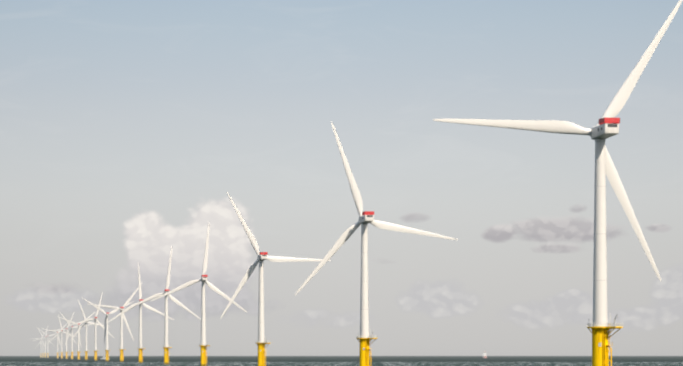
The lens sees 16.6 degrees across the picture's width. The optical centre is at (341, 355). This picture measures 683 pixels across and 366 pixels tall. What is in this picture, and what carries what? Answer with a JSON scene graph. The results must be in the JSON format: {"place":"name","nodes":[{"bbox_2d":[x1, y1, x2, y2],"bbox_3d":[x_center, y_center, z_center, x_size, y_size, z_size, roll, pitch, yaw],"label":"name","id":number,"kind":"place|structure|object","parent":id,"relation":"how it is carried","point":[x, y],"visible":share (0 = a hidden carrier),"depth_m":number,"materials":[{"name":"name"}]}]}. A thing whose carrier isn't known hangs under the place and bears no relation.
{"place":"outdoors","nodes":[
{"label":"outdoors","id":0,"kind":"place"},
{"bbox_2d":[0,356,682,361],"bbox_3d":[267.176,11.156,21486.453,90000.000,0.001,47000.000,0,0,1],"label":"sea water","id":1,"kind":"structure","parent":0,"point":[373,359],"depth_m":6095.68,"materials":[{"name":"grey liquid"}]},
{"bbox_2d":[35,330,44,357],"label":"turbine","id":2,"kind":"object","parent":1,"relation":"in","point":[42,346],"visible":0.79,"depth_m":10042.01,"materials":[{"name":"grey metal"}]},
{"bbox_2d":[36,331,45,357],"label":"turbine","id":3,"kind":"object","parent":1,"relation":"in","point":[40,346],"visible":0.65,"depth_m":10529.88,"materials":[{"name":"grey metal"}]},
{"bbox_2d":[34,326,51,357],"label":"turbine","id":4,"kind":"object","parent":1,"relation":"in","point":[45,341],"visible":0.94,"depth_m":9553.08,"materials":[{"name":"grey metal"}]},
{"bbox_2d":[38,328,56,357],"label":"turbine","id":5,"kind":"object","parent":1,"relation":"in","point":[47,342],"visible":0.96,"depth_m":9064.74,"materials":[{"name":"grey metal"}]},
{"bbox_2d":[41,324,66,358],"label":"turbine","id":6,"kind":"object","parent":1,"relation":"in","point":[57,352],"visible":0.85,"depth_m":7598.55,"materials":[{"name":"grey metal"}]},
{"bbox_2d":[48,314,76,358],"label":"turbine","id":7,"kind":"object","parent":1,"relation":"in","point":[61,339],"visible":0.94,"depth_m":7111.27,"materials":[{"name":"grey metal"}]},
{"bbox_2d":[52,313,76,358],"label":"turbine","id":8,"kind":"object","parent":1,"relation":"in","point":[66,329],"visible":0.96,"depth_m":6622.06,"materials":[{"name":"grey metal"}]},
{"bbox_2d":[60,313,91,358],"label":"turbine","id":9,"kind":"object","parent":1,"relation":"in","point":[71,331],"visible":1,"depth_m":6133.44,"materials":[{"name":"grey metal"}]},
{"bbox_2d":[57,312,94,359],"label":"turbine","id":10,"kind":"object","parent":1,"relation":"in","point":[78,351],"visible":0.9,"depth_m":5644.61,"materials":[{"name":"grey metal"}]},
{"bbox_2d":[70,300,109,359],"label":"turbine","id":11,"kind":"object","parent":1,"relation":"in","point":[85,324],"visible":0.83,"depth_m":5156.69,"materials":[{"name":"grey metal"}]},
{"bbox_2d":[69,292,113,360],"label":"turbine","id":12,"kind":"object","parent":1,"relation":"in","point":[95,350],"visible":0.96,"depth_m":4668.24,"materials":[{"name":"grey metal"}]},
{"bbox_2d":[83,298,133,360],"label":"turbine","id":13,"kind":"object","parent":1,"relation":"in","point":[106,325],"visible":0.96,"depth_m":4179.22,"materials":[{"name":"grey metal"}]},
{"bbox_2d":[0,362,682,365],"bbox_3d":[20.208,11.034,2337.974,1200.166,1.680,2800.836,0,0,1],"label":"sea waves","id":14,"kind":"object","parent":1,"relation":"in","point":[337,364],"visible":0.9,"depth_m":2761.06,"materials":[{"name":"grey liquid"}]},
{"bbox_2d":[88,282,142,361],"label":"turbine","id":15,"kind":"object","parent":14,"relation":"on","point":[122,317],"visible":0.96,"depth_m":3691.01,"materials":[{"name":"grey metal"}]},
{"bbox_2d":[107,263,173,362],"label":"turbine","id":16,"kind":"object","parent":14,"relation":"on","point":[140,348],"visible":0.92,"depth_m":3202.66,"materials":[{"name":"grey metal"}]},
{"bbox_2d":[122,247,200,364],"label":"turbine","id":17,"kind":"object","parent":14,"relation":"on","point":[166,347],"visible":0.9,"depth_m":2714.83,"materials":[{"name":"grey metal"}]},
{"bbox_2d":[150,224,246,365],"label":"turbine","id":18,"kind":"object","parent":14,"relation":"on","point":[204,342],"visible":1,"depth_m":2225.92,"materials":[{"name":"grey metal"}]},
{"bbox_2d":[220,192,330,365],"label":"turbine","id":19,"kind":"object","parent":14,"relation":"on","point":[261,342],"visible":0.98,"depth_m":1737.16,"materials":[{"name":"grey metal"}]},
{"bbox_2d":[295,122,457,365],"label":"turbine","id":20,"kind":"object","parent":14,"relation":"on","point":[365,218],"visible":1,"depth_m":1248.94,"materials":[{"name":"grey metal"}]},
{"bbox_2d":[433,0,682,365],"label":"turbine","id":21,"kind":"object","parent":1,"relation":"in","point":[603,129],"visible":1,"depth_m":759.79,"materials":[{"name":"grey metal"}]},
{"bbox_2d":[0,0,682,355],"label":"sky","id":22,"kind":"structure","parent":0,"point":[127,127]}
]}

